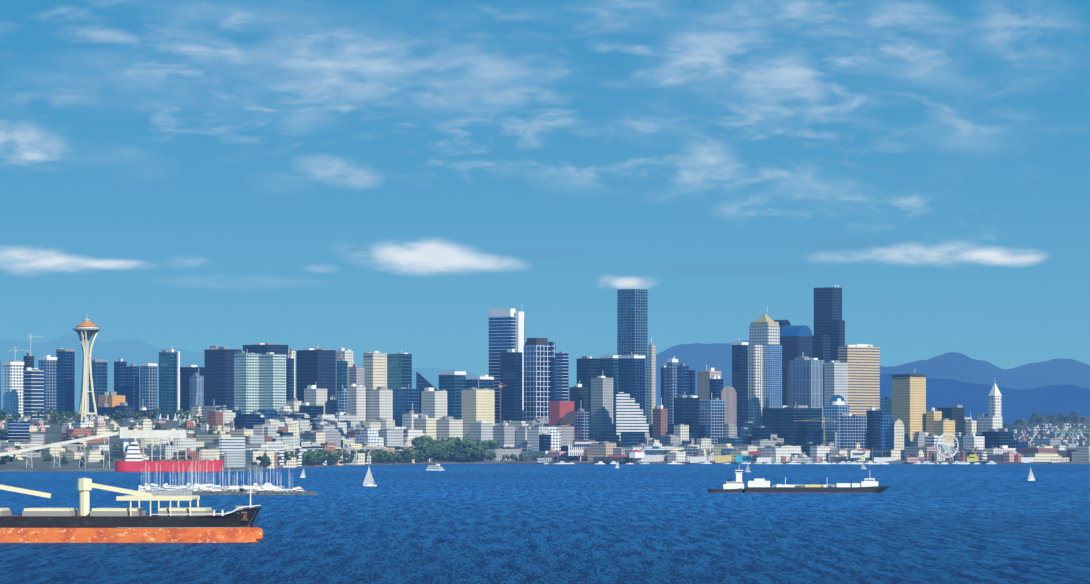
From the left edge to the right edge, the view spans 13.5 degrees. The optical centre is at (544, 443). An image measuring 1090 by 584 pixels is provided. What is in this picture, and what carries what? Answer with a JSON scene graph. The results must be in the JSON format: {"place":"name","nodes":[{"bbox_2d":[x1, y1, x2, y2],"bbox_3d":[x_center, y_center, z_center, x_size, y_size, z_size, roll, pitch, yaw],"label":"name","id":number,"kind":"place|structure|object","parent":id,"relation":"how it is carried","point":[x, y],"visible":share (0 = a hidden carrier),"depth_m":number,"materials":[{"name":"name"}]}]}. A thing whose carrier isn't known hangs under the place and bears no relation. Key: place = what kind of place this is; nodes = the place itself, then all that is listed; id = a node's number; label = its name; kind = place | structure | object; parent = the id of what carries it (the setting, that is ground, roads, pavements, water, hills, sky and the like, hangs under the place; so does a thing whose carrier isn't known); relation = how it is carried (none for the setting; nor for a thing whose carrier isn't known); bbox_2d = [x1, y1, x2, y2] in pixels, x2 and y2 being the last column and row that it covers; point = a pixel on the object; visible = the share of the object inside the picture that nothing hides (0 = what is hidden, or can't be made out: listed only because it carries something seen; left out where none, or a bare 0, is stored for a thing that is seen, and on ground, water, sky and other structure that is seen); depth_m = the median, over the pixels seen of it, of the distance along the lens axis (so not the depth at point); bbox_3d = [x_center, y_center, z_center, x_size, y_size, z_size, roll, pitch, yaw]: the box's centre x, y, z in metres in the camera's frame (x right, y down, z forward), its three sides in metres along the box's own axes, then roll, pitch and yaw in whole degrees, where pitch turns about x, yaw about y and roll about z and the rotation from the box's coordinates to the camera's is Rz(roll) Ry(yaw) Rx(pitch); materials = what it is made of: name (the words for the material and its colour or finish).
{"place":"outdoors","nodes":[
{"label":"outdoors","id":0,"kind":"place"},
{"bbox_2d":[0,334,488,418],"bbox_3d":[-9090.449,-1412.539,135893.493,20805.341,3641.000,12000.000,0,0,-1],"label":"mountain","id":1,"kind":"structure","parent":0,"point":[134,351],"depth_m":132515.78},
{"bbox_2d":[0,464,1089,583],"bbox_3d":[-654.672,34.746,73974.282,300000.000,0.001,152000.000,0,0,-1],"label":"water","id":2,"kind":"structure","parent":0,"point":[642,524],"depth_m":1883.77,"materials":[{"name":"blue liquid"}]},
{"bbox_2d":[0,478,262,542],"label":"cargo ship","id":3,"kind":"object","parent":2,"relation":"on","point":[190,524],"visible":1,"depth_m":1614.62,"materials":[{"name":"brown metal"}]},
{"bbox_2d":[115,439,223,471],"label":"red ship","id":4,"kind":"object","parent":2,"relation":"on","point":[133,462],"visible":0.94,"depth_m":5582.84,"materials":[{"name":"red metal"}]},
{"bbox_2d":[138,460,303,491],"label":"moored sailboats","id":5,"kind":"object","parent":2,"relation":"on","point":[267,486],"visible":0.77,"depth_m":3320.65,"materials":[{"name":"beige"}]},
{"bbox_2d":[145,490,317,494],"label":"breakwater rocks","id":6,"kind":"object","parent":2,"relation":"in","point":[186,492],"visible":0.75,"depth_m":3118.83,"materials":[{"name":"stone"}]},
{"bbox_2d":[363,468,376,485],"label":"sailboat","id":7,"kind":"object","parent":2,"relation":"on","point":[369,480],"visible":0.94,"depth_m":3752.32,"materials":[{"name":"white fabric"}]},
{"bbox_2d":[425,461,444,470],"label":"ferry boat","id":8,"kind":"object","parent":2,"relation":"on","point":[436,467],"visible":0.88,"depth_m":5924.47,"materials":[{"name":"white metal"}]},
{"bbox_2d":[544,447,995,463],"bbox_3d":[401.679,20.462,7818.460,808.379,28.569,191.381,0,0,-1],"label":"piers","id":9,"kind":"structure","parent":2,"relation":"on","point":[794,462],"depth_m":7800.60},
{"bbox_2d":[480,439,1089,463],"bbox_3d":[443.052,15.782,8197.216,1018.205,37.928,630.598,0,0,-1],"label":"waterfront buildings","id":10,"kind":"structure","parent":2,"relation":"on","point":[653,453],"depth_m":7969.96,"materials":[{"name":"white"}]},
{"bbox_2d":[936,433,958,460],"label":"ferris wheel","id":11,"kind":"object","parent":10,"relation":"on","point":[949,449],"visible":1,"depth_m":8009.05,"materials":[{"name":"white metal"}]},
{"bbox_2d":[708,470,890,492],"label":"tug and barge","id":12,"kind":"object","parent":2,"relation":"on","point":[868,485],"visible":0.85,"depth_m":3248.62,"materials":[{"name":"white metal"}]},
{"bbox_2d":[1027,468,1035,480],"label":"sailboat","id":13,"kind":"object","parent":2,"relation":"on","point":[1031,477],"visible":0.9,"depth_m":4320.34,"materials":[{"name":"white fabric"}]},
{"bbox_2d":[0,0,1089,286],"bbox_3d":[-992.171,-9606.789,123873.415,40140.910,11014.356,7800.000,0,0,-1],"label":"cloud","id":14,"kind":"structure","parent":0,"point":[434,256],"depth_m":127067.27,"materials":[{"name":"white"}]},
{"bbox_2d":[0,419,1089,470],"bbox_3d":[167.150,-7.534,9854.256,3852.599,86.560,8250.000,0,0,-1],"label":"shoreline","id":15,"kind":"structure","parent":0,"point":[52,432],"depth_m":6615.82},
{"bbox_2d":[72,312,100,421],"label":"observation tower","id":16,"kind":"structure","parent":15,"relation":"on","point":[86,330],"depth_m":7055.05,"materials":[{"name":"beige metal"}]},
{"bbox_2d":[0,427,186,467],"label":"grain terminal","id":17,"kind":"object","parent":15,"relation":"on","point":[124,432],"visible":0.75,"depth_m":5819.59,"materials":[{"name":"silver metal"}]},
{"bbox_2d":[0,444,223,467],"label":"trees","id":18,"kind":"object","parent":15,"relation":"on","point":[48,458],"visible":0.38,"depth_m":5993.52,"materials":[{"name":"green plant"}]},
{"bbox_2d":[0,408,241,440],"bbox_3d":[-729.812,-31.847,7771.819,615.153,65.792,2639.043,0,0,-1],"label":"buildings","id":19,"kind":"structure","parent":15,"relation":"on","point":[56,416],"depth_m":7386.20,"materials":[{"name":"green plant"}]},
{"bbox_2d":[0,412,244,433],"bbox_3d":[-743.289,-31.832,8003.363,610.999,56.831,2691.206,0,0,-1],"label":"low-rise buildings","id":20,"kind":"structure","parent":15,"relation":"on","point":[111,425],"depth_m":6838.07,"materials":[{"name":"grey"}]},
{"bbox_2d":[0,426,252,461],"bbox_3d":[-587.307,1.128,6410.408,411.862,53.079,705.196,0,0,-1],"label":"waterfront buildings","id":21,"kind":"structure","parent":15,"relation":"on","point":[72,451],"depth_m":6239.57,"materials":[{"name":"grey"}]},
{"bbox_2d":[159,413,190,420],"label":"pacific science center arches","id":22,"kind":"structure","parent":15,"relation":"on","point":[175,417],"depth_m":7730.88,"materials":[{"name":"white"}]},
{"bbox_2d":[8,421,385,467],"bbox_3d":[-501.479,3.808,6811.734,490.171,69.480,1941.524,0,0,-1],"label":"waterfront buildings","id":23,"kind":"structure","parent":15,"relation":"on","point":[231,450],"depth_m":6239.26,"materials":[{"name":"concrete"}]},
{"bbox_2d":[202,405,309,428],"bbox_3d":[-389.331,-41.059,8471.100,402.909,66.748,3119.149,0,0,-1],"label":"buildings","id":24,"kind":"structure","parent":15,"relation":"on","point":[218,415],"depth_m":7586.28,"materials":[{"name":"grey"}]},
{"bbox_2d":[234,414,366,447],"bbox_3d":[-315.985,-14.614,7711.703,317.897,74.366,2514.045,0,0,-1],"label":"low-rise buildings","id":25,"kind":"structure","parent":15,"relation":"on","point":[247,421],"depth_m":6939.53,"materials":[{"name":"grey"}]},
{"bbox_2d":[256,447,425,467],"bbox_3d":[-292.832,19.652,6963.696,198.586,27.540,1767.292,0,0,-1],"label":"shore trees","id":26,"kind":"object","parent":15,"relation":"on","point":[318,457],"visible":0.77,"depth_m":7100.60,"materials":[{"name":"green plant"}]},
{"bbox_2d":[245,438,449,467],"bbox_3d":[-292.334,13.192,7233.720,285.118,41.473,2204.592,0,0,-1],"label":"buildings","id":27,"kind":"structure","parent":15,"relation":"on","point":[251,456],"depth_m":6917.03,"materials":[{"name":"grey concrete"}]},
{"bbox_2d":[344,447,383,463],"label":"elevated road","id":28,"kind":"structure","parent":15,"relation":"on","point":[368,448],"depth_m":7408.15,"materials":[{"name":"concrete"}]},
{"bbox_2d":[412,435,499,462],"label":"park trees","id":29,"kind":"object","parent":15,"relation":"on","point":[458,449],"visible":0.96,"depth_m":7994.15,"materials":[{"name":"green plant"}]},
{"bbox_2d":[355,418,560,450],"bbox_3d":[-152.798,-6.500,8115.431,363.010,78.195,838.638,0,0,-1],"label":"buildings","id":30,"kind":"structure","parent":15,"relation":"on","point":[381,432],"depth_m":8037.79,"materials":[{"name":"grey"}]},
{"bbox_2d":[0,337,1015,451],"bbox_3d":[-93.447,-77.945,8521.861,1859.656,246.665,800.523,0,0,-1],"label":"city buildings","id":31,"kind":"structure","parent":15,"relation":"on","point":[339,384],"depth_m":8548.76,"materials":[{"name":"blue glass"}]},
{"bbox_2d":[501,453,570,461],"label":"shore trees","id":32,"kind":"object","parent":15,"relation":"on","point":[513,457],"visible":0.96,"depth_m":8026.89,"materials":[{"name":"green plant"}]},
{"bbox_2d":[416,285,1001,449],"bbox_3d":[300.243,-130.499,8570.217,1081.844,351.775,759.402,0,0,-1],"label":"skyscrapers","id":33,"kind":"structure","parent":15,"relation":"on","point":[775,347],"depth_m":8726.19,"materials":[{"name":"blue"}]},
{"bbox_2d":[548,424,910,452],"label":"buildings","id":34,"kind":"structure","parent":15,"relation":"on","point":[760,435],"depth_m":8246.78,"materials":[{"name":"grey glass"}]},
{"bbox_2d":[495,416,971,428],"bbox_3d":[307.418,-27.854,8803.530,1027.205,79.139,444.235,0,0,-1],"label":"buildings","id":35,"kind":"structure","parent":15,"relation":"on","point":[739,425],"depth_m":8610.89,"materials":[{"name":"grey glass"}]},
{"bbox_2d":[463,429,1027,451],"bbox_3d":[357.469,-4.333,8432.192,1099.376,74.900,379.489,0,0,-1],"label":"waterfront buildings","id":36,"kind":"structure","parent":15,"relation":"on","point":[923,439],"depth_m":8289.20,"materials":[{"name":"grey concrete"}]},
{"bbox_2d":[685,445,821,460],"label":"ferries","id":37,"kind":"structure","parent":15,"relation":"on","point":[708,454],"depth_m":8074.67,"materials":[{"name":"grey metal"}]},
{"bbox_2d":[910,444,1023,461],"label":"waterfront buildings","id":38,"kind":"structure","parent":15,"relation":"on","point":[1010,456],"depth_m":8072.37,"materials":[{"name":"grey"}]},
{"bbox_2d":[1002,410,1085,445],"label":"ridge trees","id":39,"kind":"object","parent":15,"relation":"on","point":[1071,417],"visible":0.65,"depth_m":12515.77,"materials":[{"name":"green plant"}]},
{"bbox_2d":[1012,423,1086,446],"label":"hillside houses","id":40,"kind":"structure","parent":15,"relation":"on","point":[1060,439],"depth_m":12210.69,"materials":[{"name":"grey concrete"}]},
{"bbox_2d":[1055,429,1089,443],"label":"green bridge truss","id":41,"kind":"object","parent":15,"relation":"on","point":[1071,432],"visible":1,"depth_m":10288.10,"materials":[{"name":"green"}]},
{"bbox_2d":[0,0,1089,386],"label":"sky","id":42,"kind":"structure","parent":0,"point":[221,249],"materials":[{"name":"blue"}]},
{"bbox_2d":[647,340,1089,406],"bbox_3d":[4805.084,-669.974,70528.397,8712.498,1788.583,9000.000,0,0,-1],"label":"mountain ridge","id":43,"kind":"structure","parent":0,"point":[956,366],"depth_m":67969.09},
{"bbox_2d":[880,373,1089,425],"bbox_3d":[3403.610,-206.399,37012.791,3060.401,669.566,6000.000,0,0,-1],"label":"mountain ridge","id":44,"kind":"structure","parent":0,"point":[973,399],"depth_m":35157.19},
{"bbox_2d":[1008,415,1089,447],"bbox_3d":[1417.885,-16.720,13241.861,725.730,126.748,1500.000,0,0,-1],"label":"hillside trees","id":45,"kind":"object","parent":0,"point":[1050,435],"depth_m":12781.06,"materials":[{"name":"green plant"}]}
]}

